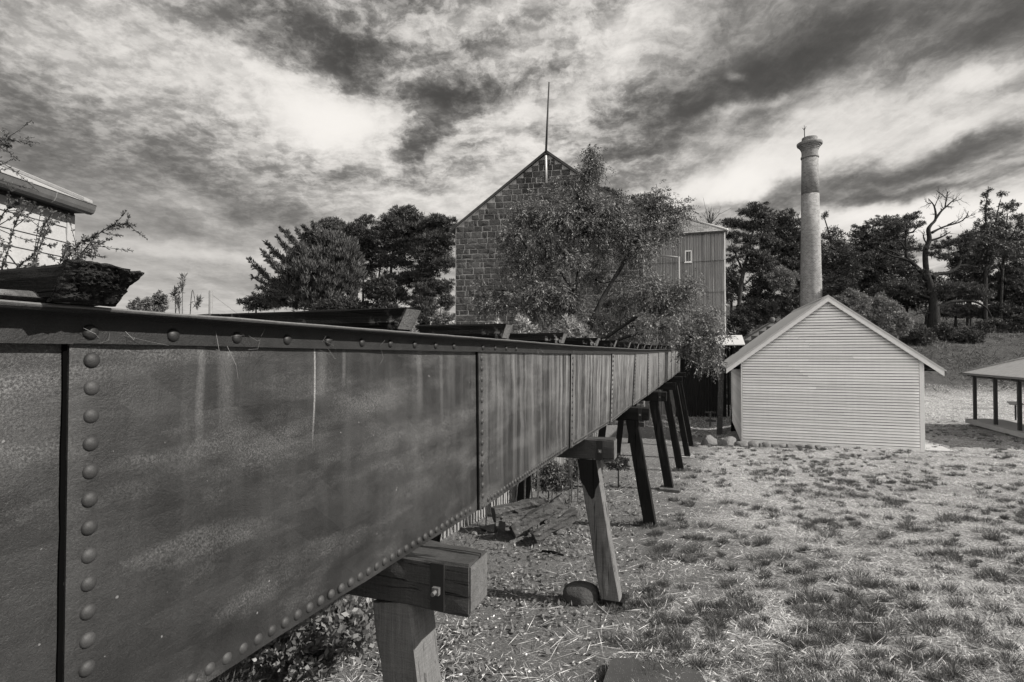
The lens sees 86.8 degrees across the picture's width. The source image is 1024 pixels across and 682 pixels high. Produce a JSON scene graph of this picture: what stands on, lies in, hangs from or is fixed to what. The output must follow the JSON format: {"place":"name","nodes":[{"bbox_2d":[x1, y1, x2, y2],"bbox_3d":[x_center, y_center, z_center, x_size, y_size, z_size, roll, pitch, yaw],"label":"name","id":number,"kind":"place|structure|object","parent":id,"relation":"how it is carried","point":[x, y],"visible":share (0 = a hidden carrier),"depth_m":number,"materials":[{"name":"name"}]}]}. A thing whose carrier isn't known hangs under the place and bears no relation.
{"place":"outdoors","nodes":[
{"label":"outdoors","id":0,"kind":"place"},
{"bbox_2d":[0,0,1023,324],"label":"sky","id":1,"kind":"structure","parent":0,"point":[218,126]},
{"bbox_2d":[212,306,1023,681],"bbox_3d":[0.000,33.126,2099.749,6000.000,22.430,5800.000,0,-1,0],"label":"ground","id":2,"kind":"structure","parent":0,"point":[932,390],"depth_m":7.26,"materials":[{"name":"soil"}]},
{"bbox_2d":[0,162,96,268],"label":"weatherboard cottage","id":3,"kind":"structure","parent":2,"relation":"on","point":[51,198],"depth_m":6.47,"materials":[{"name":"wood"}]},
{"bbox_2d":[0,118,147,269],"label":"arching shrub","id":4,"kind":"object","parent":2,"relation":"on","point":[44,232],"visible":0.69,"depth_m":4.19,"materials":[{"name":"grey plant"}]},
{"bbox_2d":[126,296,145,310],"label":"round bush","id":5,"kind":"object","parent":2,"relation":"on","point":[137,303],"visible":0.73,"depth_m":15.94,"materials":[{"name":"grey plant"}]},
{"bbox_2d":[140,296,154,311],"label":"round bush","id":6,"kind":"object","parent":2,"relation":"on","point":[147,301],"visible":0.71,"depth_m":19.99,"materials":[{"name":"grey plant"}]},
{"bbox_2d":[151,289,170,311],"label":"round bush","id":7,"kind":"object","parent":2,"relation":"on","point":[158,300],"visible":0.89,"depth_m":22.01,"materials":[{"name":"grey plant"}]},
{"bbox_2d":[169,273,203,313],"bbox_3d":[-3.129,0.975,5.185,0.329,3.284,0.115,0,-1,0],"label":"tall weed","id":8,"kind":"object","parent":2,"relation":"on","point":[177,300],"visible":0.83,"depth_m":5.20,"materials":[{"name":"grey plant"}]},
{"bbox_2d":[209,291,234,313],"bbox_3d":[-14.147,1.067,28.939,0.193,6.633,8.119,0,-1,-3],"label":"strainer post","id":9,"kind":"object","parent":2,"relation":"on","point":[210,302],"visible":0.24,"depth_m":24.98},
{"bbox_2d":[236,290,287,312],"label":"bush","id":10,"kind":"object","parent":2,"relation":"on","point":[255,304],"visible":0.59,"depth_m":69.99,"materials":[{"name":"grey plant"}]},
{"bbox_2d":[246,219,367,310],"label":"cypress tree","id":11,"kind":"object","parent":2,"relation":"on","point":[321,262],"visible":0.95,"depth_m":57.33,"materials":[{"name":"grey plant"}]},
{"bbox_2d":[240,604,376,681],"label":"bush","id":12,"kind":"object","parent":2,"relation":"on","point":[297,650],"visible":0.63,"depth_m":3.95,"materials":[{"name":"grey plant"}]},
{"bbox_2d":[309,216,355,237],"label":"pine tree","id":13,"kind":"object","parent":2,"relation":"on","point":[329,224],"visible":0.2,"depth_m":65.61,"materials":[{"name":"grey plant"}]},
{"bbox_2d":[299,595,375,652],"bbox_3d":[-1.445,2.370,4.457,0.642,0.585,0.463,0,-1,0],"label":"bush","id":14,"kind":"object","parent":2,"relation":"on","point":[339,608],"visible":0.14,"depth_m":4.47,"materials":[{"name":"grey plant"}]},
{"bbox_2d":[310,294,372,309],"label":"understorey bush","id":15,"kind":"object","parent":2,"relation":"on","point":[337,302],"visible":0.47,"depth_m":49.58,"materials":[{"name":"grey plant"}]},
{"bbox_2d":[209,507,489,681],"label":"rough grass","id":16,"kind":"structure","parent":2,"relation":"on","point":[234,675],"depth_m":4.01,"materials":[{"name":"plant"}]},
{"bbox_2d":[335,213,387,301],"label":"pine tree","id":17,"kind":"object","parent":2,"relation":"on","point":[361,230],"visible":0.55,"depth_m":63.78,"materials":[{"name":"grey plant"}]},
{"bbox_2d":[356,272,397,307],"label":"understorey bush","id":18,"kind":"object","parent":2,"relation":"on","point":[380,287],"visible":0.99,"depth_m":49.65,"materials":[{"name":"grey plant"}]},
{"bbox_2d":[363,299,404,308],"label":"understorey bush","id":19,"kind":"object","parent":2,"relation":"on","point":[380,305],"visible":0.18,"depth_m":49.43,"materials":[{"name":"grey plant"}]},
{"bbox_2d":[368,204,429,306],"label":"pine tree","id":20,"kind":"object","parent":2,"relation":"on","point":[397,232],"visible":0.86,"depth_m":61.63,"materials":[{"name":"black plant"}]},
{"bbox_2d":[345,540,486,681],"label":"timber trestle","id":21,"kind":"object","parent":2,"relation":"on","point":[412,591],"visible":0.29,"depth_m":2.27,"materials":[{"name":"grey wood"}]},
{"bbox_2d":[409,307,430,324],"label":"understorey bush","id":22,"kind":"object","parent":2,"relation":"on","point":[422,318],"visible":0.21,"depth_m":49.97,"materials":[{"name":"grey plant"}]},
{"bbox_2d":[405,213,458,324],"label":"pine tree","id":23,"kind":"object","parent":2,"relation":"on","point":[435,249],"visible":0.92,"depth_m":59.57,"materials":[{"name":"black plant"}]},
{"bbox_2d":[428,309,454,324],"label":"understorey bush","id":24,"kind":"object","parent":2,"relation":"on","point":[443,318],"visible":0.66,"depth_m":49.62,"materials":[{"name":"grey plant"}]},
{"bbox_2d":[227,474,671,681],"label":"leaf litter","id":25,"kind":"object","parent":2,"relation":"on","point":[471,631],"visible":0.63,"depth_m":5.68,"materials":[{"name":"plant"}]},
{"bbox_2d":[480,523,495,532],"bbox_3d":[-0.376,2.956,8.511,0.257,0.157,0.240,0,-1,0],"label":"loose stone","id":26,"kind":"object","parent":2,"relation":"on","point":[491,528],"visible":0.89,"depth_m":8.44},
{"bbox_2d":[440,457,567,540],"bbox_3d":[0.086,2.714,10.964,0.069,1.778,9.416,0,-1,21],"label":"paling fence","id":27,"kind":"object","parent":2,"relation":"on","point":[505,499],"visible":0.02,"depth_m":9.49,"materials":[{"name":"grey wood"}]},
{"bbox_2d":[510,313,530,501],"bbox_3d":[0.106,1.270,8.449,0.400,3.470,0.620,0,-1,0],"label":"leafy shoot","id":28,"kind":"object","parent":2,"relation":"on","point":[522,321],"visible":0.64,"depth_m":8.52,"materials":[{"name":"grey plant"}]},
{"bbox_2d":[431,436,624,608],"bbox_3d":[-0.007,1.914,5.793,2.374,1.849,0.254,0,-1,19],"label":"timber trestle","id":29,"kind":"object","parent":2,"relation":"on","point":[590,452],"visible":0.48,"depth_m":5.42,"materials":[{"name":"grey wood"}]},
{"bbox_2d":[0,299,679,681],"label":"iron flume","id":30,"kind":"structure","parent":29,"relation":"on","point":[194,499],"depth_m":1.43,"materials":[{"name":"black"}]},
{"bbox_2d":[0,289,52,303],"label":"wood splinter","id":31,"kind":"object","parent":30,"relation":"on","point":[21,295],"visible":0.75,"depth_m":0.96,"materials":[{"name":"wood"}]},
{"bbox_2d":[0,259,143,306],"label":"timber sleeper","id":32,"kind":"object","parent":30,"relation":"on","point":[77,282],"visible":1,"depth_m":1.00,"materials":[{"name":"brown wood"}]},
{"bbox_2d":[199,307,420,330],"bbox_3d":[-1.370,-0.078,2.472,2.090,0.097,0.130,0,-1,19],"label":"timber sleeper","id":33,"kind":"object","parent":30,"relation":"on","point":[400,319],"visible":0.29,"depth_m":2.16,"materials":[{"name":"brown wood"}]},
{"bbox_2d":[408,324,512,338],"bbox_3d":[-0.992,-0.049,3.486,2.076,0.096,0.130,0,-1,19],"label":"timber sleeper","id":34,"kind":"object","parent":30,"relation":"on","point":[498,331],"visible":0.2,"depth_m":3.16,"materials":[{"name":"brown wood"}]},
{"bbox_2d":[506,333,566,343],"bbox_3d":[-0.550,-0.013,4.690,2.079,0.094,0.132,0,-1,20],"label":"timber sleeper","id":35,"kind":"object","parent":30,"relation":"on","point":[557,338],"visible":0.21,"depth_m":4.36,"materials":[{"name":"brown wood"}]},
{"bbox_2d":[563,338,599,345],"bbox_3d":[-0.092,0.017,5.879,2.084,0.095,0.128,0,-1,19],"label":"timber sleeper","id":36,"kind":"object","parent":30,"relation":"on","point":[584,341],"visible":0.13,"depth_m":5.54,"materials":[{"name":"brown wood"}]},
{"bbox_2d":[597,340,616,347],"bbox_3d":[0.276,0.040,6.823,2.071,0.095,0.133,0,-1,20],"label":"timber sleeper","id":37,"kind":"object","parent":30,"relation":"on","point":[606,343],"visible":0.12,"depth_m":6.46,"materials":[{"name":"brown wood"}]},
{"bbox_2d":[614,342,630,347],"bbox_3d":[0.662,0.062,7.859,2.088,0.096,0.126,0,-1,19],"label":"timber sleeper","id":38,"kind":"object","parent":30,"relation":"on","point":[622,344],"visible":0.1,"depth_m":7.49,"materials":[{"name":"brown wood"}]},
{"bbox_2d":[520,317,540,499],"bbox_3d":[0.295,1.310,8.501,0.320,3.385,0.745,0,-1,-8],"label":"leafy shoot","id":39,"kind":"object","parent":2,"relation":"on","point":[530,328],"visible":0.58,"depth_m":8.49,"materials":[{"name":"grey plant"}]},
{"bbox_2d":[510,501,556,536],"bbox_3d":[0.294,2.645,8.021,0.732,0.481,0.294,0,-1,-22],"label":"rotten timber","id":40,"kind":"object","parent":2,"relation":"on","point":[539,514],"visible":0.98,"depth_m":7.94,"materials":[{"name":"grey wood"}]},
{"bbox_2d":[498,515,524,530],"bbox_3d":[0.018,2.676,7.973,0.408,0.179,0.209,1,-1,-39],"label":"rotten timber","id":41,"kind":"object","parent":40,"relation":"on","point":[504,524],"visible":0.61,"depth_m":7.87,"materials":[{"name":"grey wood"}]},
{"bbox_2d":[539,493,570,524],"bbox_3d":[0.617,2.587,8.310,0.594,0.470,0.335,1,-1,-31],"label":"rotten timber","id":42,"kind":"object","parent":40,"relation":"on","point":[560,503],"visible":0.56,"depth_m":8.27,"materials":[{"name":"grey wood"}]},
{"bbox_2d":[491,496,545,522],"bbox_3d":[0.117,2.601,8.382,0.879,0.357,0.310,0,-1,-19],"label":"rotten timber","id":43,"kind":"object","parent":42,"relation":"on","point":[522,507],"visible":0.76,"depth_m":8.26,"materials":[{"name":"grey wood"}]},
{"bbox_2d":[449,151,648,426],"bbox_3d":[3.303,-2.421,36.434,10.840,15.420,15.320,0,-1,11],"label":"stone mill","id":44,"kind":"object","parent":2,"relation":"on","point":[476,230],"visible":0.21,"depth_m":29.54,"materials":[{"name":"stone"}]},
{"bbox_2d":[544,82,549,182],"bbox_3d":[1.870,-11.184,29.069,0.322,5.444,0.160,0,-1,11],"label":"flagpole","id":45,"kind":"object","parent":44,"relation":"attached to","point":[546,163],"visible":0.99,"depth_m":29.00,"materials":[{"name":"metal"}]},
{"bbox_2d":[532,460,573,501],"bbox_3d":[0.788,2.749,10.506,0.938,0.998,0.609,0,-1,0],"label":"bush","id":46,"kind":"object","parent":2,"relation":"on","point":[555,473],"visible":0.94,"depth_m":10.40,"materials":[{"name":"grey plant"}]},
{"bbox_2d":[530,507,579,542],"bbox_3d":[0.632,2.651,7.776,0.758,0.444,0.212,0,-1,-20],"label":"rotten timber","id":47,"kind":"object","parent":2,"relation":"on","point":[570,516],"visible":1,"depth_m":7.71,"materials":[{"name":"grey wood"}]},
{"bbox_2d":[381,469,737,681],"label":"bark chips","id":48,"kind":"object","parent":2,"relation":"on","point":[529,671],"visible":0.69,"depth_m":5.15,"materials":[{"name":"wood"}]},
{"bbox_2d":[560,313,577,502],"bbox_3d":[1.089,1.278,10.306,0.356,3.702,0.711,0,-1,0],"label":"leafy shoot","id":49,"kind":"object","parent":2,"relation":"on","point":[566,319],"visible":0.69,"depth_m":10.42,"materials":[{"name":"grey plant"}]},
{"bbox_2d":[560,315,579,502],"bbox_3d":[1.116,1.306,10.536,0.452,3.656,0.572,-1,-1,40],"label":"leafy shoot","id":50,"kind":"object","parent":2,"relation":"on","point":[569,328],"visible":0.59,"depth_m":10.45,"materials":[{"name":"grey plant"}]},
{"bbox_2d":[561,458,581,484],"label":"bush","id":51,"kind":"object","parent":2,"relation":"on","point":[575,467],"visible":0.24,"depth_m":11.89,"materials":[{"name":"grey plant"}]},
{"bbox_2d":[575,323,587,502],"bbox_3d":[1.346,1.389,10.556,0.325,3.488,0.604,0,-1,-10],"label":"leafy shoot","id":52,"kind":"object","parent":2,"relation":"on","point":[580,329],"visible":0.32,"depth_m":10.47,"materials":[{"name":"grey plant"}]},
{"bbox_2d":[563,581,599,606],"bbox_3d":[0.707,2.586,5.528,0.355,0.234,0.302,-1,-1,30],"label":"boulder","id":53,"kind":"object","parent":2,"relation":"on","point":[581,593],"visible":0.86,"depth_m":5.44,"materials":[{"name":"stone"}]},
{"bbox_2d":[517,406,656,526],"bbox_3d":[1.173,2.099,9.011,2.405,2.070,0.251,0,-1,21],"label":"timber trestle","id":54,"kind":"object","parent":2,"relation":"on","point":[632,416],"visible":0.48,"depth_m":8.63,"materials":[{"name":"brown wood"}]},
{"bbox_2d":[464,144,741,380],"bbox_3d":[2.679,-1.080,16.938,7.888,9.977,4.083,0,-1,13],"label":"ash tree","id":55,"kind":"object","parent":2,"relation":"on","point":[650,294],"visible":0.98,"depth_m":16.31,"materials":[{"name":"grey plant"}]},
{"bbox_2d":[600,453,631,486],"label":"bush","id":56,"kind":"object","parent":2,"relation":"on","point":[618,463],"visible":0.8,"depth_m":12.09,"materials":[{"name":"grey plant"}]},
{"bbox_2d":[601,186,633,205],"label":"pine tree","id":57,"kind":"object","parent":2,"relation":"on","point":[615,193],"visible":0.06,"depth_m":57.95,"materials":[{"name":"grey plant"}]},
{"bbox_2d":[564,391,679,492],"bbox_3d":[2.430,2.268,12.165,2.566,2.307,0.420,0,-1,19],"label":"timber trestle","id":58,"kind":"object","parent":2,"relation":"on","point":[653,398],"visible":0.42,"depth_m":11.82,"materials":[{"name":"brown wood"}]},
{"bbox_2d":[598,382,683,470],"bbox_3d":[3.586,2.469,15.409,2.512,2.620,0.214,0,-1,19],"label":"timber trestle","id":59,"kind":"object","parent":2,"relation":"on","point":[666,386],"visible":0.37,"depth_m":15.02,"materials":[{"name":"brown wood"}]},
{"bbox_2d":[630,192,674,220],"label":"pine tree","id":60,"kind":"object","parent":2,"relation":"on","point":[636,199],"visible":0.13,"depth_m":58.02,"materials":[{"name":"plant"}]},
{"bbox_2d":[616,376,694,458],"bbox_3d":[4.845,2.618,18.558,2.674,2.848,0.420,0,-1,19],"label":"timber trestle","id":61,"kind":"object","parent":2,"relation":"on","point":[678,406],"visible":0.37,"depth_m":18.24,"materials":[{"name":"brown wood"}]},
{"bbox_2d":[628,372,693,446],"bbox_3d":[5.963,2.738,21.806,2.594,2.984,0.214,0,-1,19],"label":"timber trestle","id":62,"kind":"object","parent":2,"relation":"on","point":[685,413],"visible":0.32,"depth_m":21.41,"materials":[{"name":"brown wood"}]},
{"bbox_2d":[644,217,727,416],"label":"iron clad tower","id":63,"kind":"structure","parent":2,"relation":"on","point":[701,248],"depth_m":33.58,"materials":[{"name":"metal"}]},
{"bbox_2d":[700,435,717,445],"bbox_3d":[8.011,4.190,21.814,0.807,0.814,0.579,0,-1,0],"label":"edging stone","id":64,"kind":"object","parent":2,"relation":"on","point":[707,440],"visible":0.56,"depth_m":21.64,"materials":[{"name":"stone"}]},
{"bbox_2d":[675,335,744,434],"bbox_3d":[11.421,2.557,31.409,3.855,5.875,3.852,0,-1,19],"label":"timber lean to","id":65,"kind":"object","parent":2,"relation":"on","point":[695,389],"visible":0.47,"depth_m":32.94,"materials":[{"name":"wood"}]},
{"bbox_2d":[696,198,730,225],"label":"bare sapling","id":66,"kind":"object","parent":2,"relation":"on","point":[709,219],"visible":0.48,"depth_m":51.99,"materials":[{"name":"grey plant"}]},
{"bbox_2d":[722,436,735,445],"bbox_3d":[8.653,4.120,21.682,0.699,0.613,0.553,1,-1,-28],"label":"edging stone","id":67,"kind":"object","parent":2,"relation":"on","point":[729,440],"visible":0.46,"depth_m":21.50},
{"bbox_2d":[726,263,745,313],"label":"dark tree","id":68,"kind":"object","parent":2,"relation":"on","point":[732,288],"visible":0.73,"depth_m":75.84,"materials":[{"name":"black plant"}]},
{"bbox_2d":[450,474,1023,681],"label":"long straw","id":69,"kind":"object","parent":2,"relation":"on","point":[732,603],"visible":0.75,"depth_m":5.16,"materials":[{"name":"plant"}]},
{"bbox_2d":[603,658,703,681],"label":"sheet","id":70,"kind":"object","parent":69,"relation":"on","point":[622,669],"visible":0.95,"depth_m":4.02,"materials":[{"name":"grey"}]},
{"bbox_2d":[726,310,753,338],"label":"shrub","id":71,"kind":"object","parent":2,"relation":"on","point":[739,321],"visible":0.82,"depth_m":39.73,"materials":[{"name":"grey plant"}]},
{"bbox_2d":[715,201,784,304],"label":"pine tree","id":72,"kind":"object","parent":2,"relation":"on","point":[759,258],"visible":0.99,"depth_m":61.95,"materials":[{"name":"black plant"}]},
{"bbox_2d":[731,297,780,329],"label":"shrub","id":73,"kind":"object","parent":2,"relation":"on","point":[755,311],"visible":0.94,"depth_m":45.77,"materials":[{"name":"grey plant"}]},
{"bbox_2d":[741,271,775,325],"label":"dark tree","id":74,"kind":"object","parent":2,"relation":"on","point":[754,290],"visible":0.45,"depth_m":75.87,"materials":[{"name":"black plant"}]},
{"bbox_2d":[743,317,775,345],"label":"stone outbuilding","id":75,"kind":"structure","parent":2,"relation":"on","point":[751,336],"depth_m":38.35,"materials":[{"name":"stone"}]},
{"bbox_2d":[753,207,800,286],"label":"dark conifer","id":76,"kind":"object","parent":2,"relation":"on","point":[788,250],"visible":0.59,"depth_m":63.76,"materials":[{"name":"black plant"}]},
{"bbox_2d":[761,264,799,317],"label":"tree","id":77,"kind":"object","parent":2,"relation":"on","point":[781,278],"visible":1,"depth_m":49.97,"materials":[{"name":"grey plant"}]},
{"bbox_2d":[763,290,799,318],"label":"shrub","id":78,"kind":"object","parent":2,"relation":"on","point":[787,304],"visible":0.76,"depth_m":49.71,"materials":[{"name":"grey plant"}]},
{"bbox_2d":[784,274,799,298],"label":"shrub","id":79,"kind":"object","parent":2,"relation":"on","point":[796,292],"visible":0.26,"depth_m":51.73,"materials":[{"name":"grey plant"}]},
{"bbox_2d":[588,420,1023,681],"bbox_3d":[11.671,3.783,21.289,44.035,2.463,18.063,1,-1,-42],"label":"grass tussock cover","id":80,"kind":"object","parent":2,"relation":"on","point":[875,634],"depth_m":5.57,"materials":[{"name":"plant"}]},
{"bbox_2d":[797,125,822,306],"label":"brick chimney","id":81,"kind":"object","parent":2,"relation":"on","point":[808,147],"visible":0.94,"depth_m":44.65,"materials":[{"name":"brick"}]},
{"bbox_2d":[719,295,946,450],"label":"weatherboard shed","id":82,"kind":"structure","parent":2,"relation":"on","point":[828,370],"depth_m":21.40,"materials":[{"name":"wood"}]},
{"bbox_2d":[645,384,1023,438],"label":"paddock straw","id":83,"kind":"object","parent":2,"relation":"on","point":[946,410],"visible":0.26,"depth_m":34.96,"materials":[{"name":"plant"}]},
{"bbox_2d":[821,210,866,286],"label":"gum tree","id":84,"kind":"object","parent":2,"relation":"on","point":[837,264],"visible":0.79,"depth_m":65.79,"materials":[{"name":"grey plant"}]},
{"bbox_2d":[825,277,862,295],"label":"shrub","id":85,"kind":"object","parent":2,"relation":"on","point":[842,285],"visible":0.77,"depth_m":43.92,"materials":[{"name":"grey plant"}]},
{"bbox_2d":[833,287,874,313],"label":"shrub","id":86,"kind":"object","parent":2,"relation":"on","point":[854,300],"visible":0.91,"depth_m":41.90,"materials":[{"name":"grey plant"}]},
{"bbox_2d":[726,304,1023,391],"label":"paddock grass","id":87,"kind":"structure","parent":2,"relation":"on","point":[951,320],"depth_m":56.63,"materials":[{"name":"plant"}]},
{"bbox_2d":[843,214,918,325],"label":"gum tree","id":88,"kind":"object","parent":2,"relation":"on","point":[865,243],"visible":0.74,"depth_m":67.66,"materials":[{"name":"black plant"}]},
{"bbox_2d":[859,291,903,326],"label":"shrub","id":89,"kind":"object","parent":2,"relation":"on","point":[881,307],"visible":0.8,"depth_m":43.57,"materials":[{"name":"grey plant"}]},
{"bbox_2d":[876,310,915,338],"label":"shrub","id":90,"kind":"object","parent":2,"relation":"on","point":[899,323],"visible":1,"depth_m":42.84,"materials":[{"name":"grey plant"}]},
{"bbox_2d":[888,279,927,311],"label":"dark tree","id":91,"kind":"object","parent":2,"relation":"on","point":[901,299],"visible":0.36,"depth_m":75.50,"materials":[{"name":"black plant"}]},
{"bbox_2d":[893,325,937,344],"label":"shrub","id":92,"kind":"object","parent":2,"relation":"on","point":[917,336],"visible":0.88,"depth_m":57.57,"materials":[{"name":"grey plant"}]},
{"bbox_2d":[898,270,956,324],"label":"dark tree","id":93,"kind":"object","parent":2,"relation":"on","point":[939,279],"visible":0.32,"depth_m":75.28,"materials":[{"name":"black plant"}]},
{"bbox_2d":[864,187,997,332],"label":"dead topped tree","id":94,"kind":"object","parent":2,"relation":"on","point":[973,293],"visible":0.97,"depth_m":62.00,"materials":[{"name":"black plant"}]},
{"bbox_2d":[925,444,953,452],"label":"concrete slab","id":95,"kind":"structure","parent":2,"relation":"on","point":[940,449],"depth_m":20.41,"materials":[{"name":"concrete"}]},
{"bbox_2d":[925,322,959,340],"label":"shrub","id":96,"kind":"object","parent":2,"relation":"on","point":[943,332],"visible":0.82,"depth_m":59.24,"materials":[{"name":"grey plant"}]},
{"bbox_2d":[923,302,982,327],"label":"scrub bush","id":97,"kind":"object","parent":2,"relation":"on","point":[962,310],"visible":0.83,"depth_m":69.65,"materials":[{"name":"black plant"}]},
{"bbox_2d":[947,327,987,342],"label":"shrub","id":98,"kind":"object","parent":2,"relation":"on","point":[968,335],"visible":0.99,"depth_m":58.23,"materials":[{"name":"grey plant"}]},
{"bbox_2d":[943,249,994,325],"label":"dark tree","id":99,"kind":"object","parent":2,"relation":"on","point":[952,264],"visible":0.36,"depth_m":75.67,"materials":[{"name":"black plant"}]},
{"bbox_2d":[947,269,991,325],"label":"dark tree","id":100,"kind":"object","parent":2,"relation":"on","point":[961,297],"visible":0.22,"depth_m":75.49,"materials":[{"name":"black plant"}]},
{"bbox_2d":[954,187,1023,323],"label":"gum tree","id":101,"kind":"object","parent":2,"relation":"on","point":[1003,247],"visible":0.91,"depth_m":65.98,"materials":[{"name":"black plant"}]},
{"bbox_2d":[960,357,1023,437],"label":"open shelter","id":102,"kind":"object","parent":2,"relation":"on","point":[1011,370],"visible":1,"depth_m":26.20,"materials":[{"name":"wood"}]},
{"bbox_2d":[975,301,1009,319],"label":"scrub bush","id":103,"kind":"object","parent":2,"relation":"on","point":[989,306],"visible":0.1,"depth_m":69.93,"materials":[{"name":"black plant"}]},
{"bbox_2d":[970,315,1017,332],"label":"shrub","id":104,"kind":"object","parent":2,"relation":"on","point":[999,324],"visible":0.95,"depth_m":62.56,"materials":[{"name":"grey plant"}]},
{"bbox_2d":[975,262,1023,330],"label":"dark conifer","id":105,"kind":"object","parent":2,"relation":"on","point":[1013,290],"visible":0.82,"depth_m":66.47,"materials":[{"name":"black plant"}]},
{"bbox_2d":[1004,313,1023,332],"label":"shrub","id":106,"kind":"object","parent":2,"relation":"on","point":[1019,325],"visible":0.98,"depth_m":62.47,"materials":[{"name":"grey plant"}]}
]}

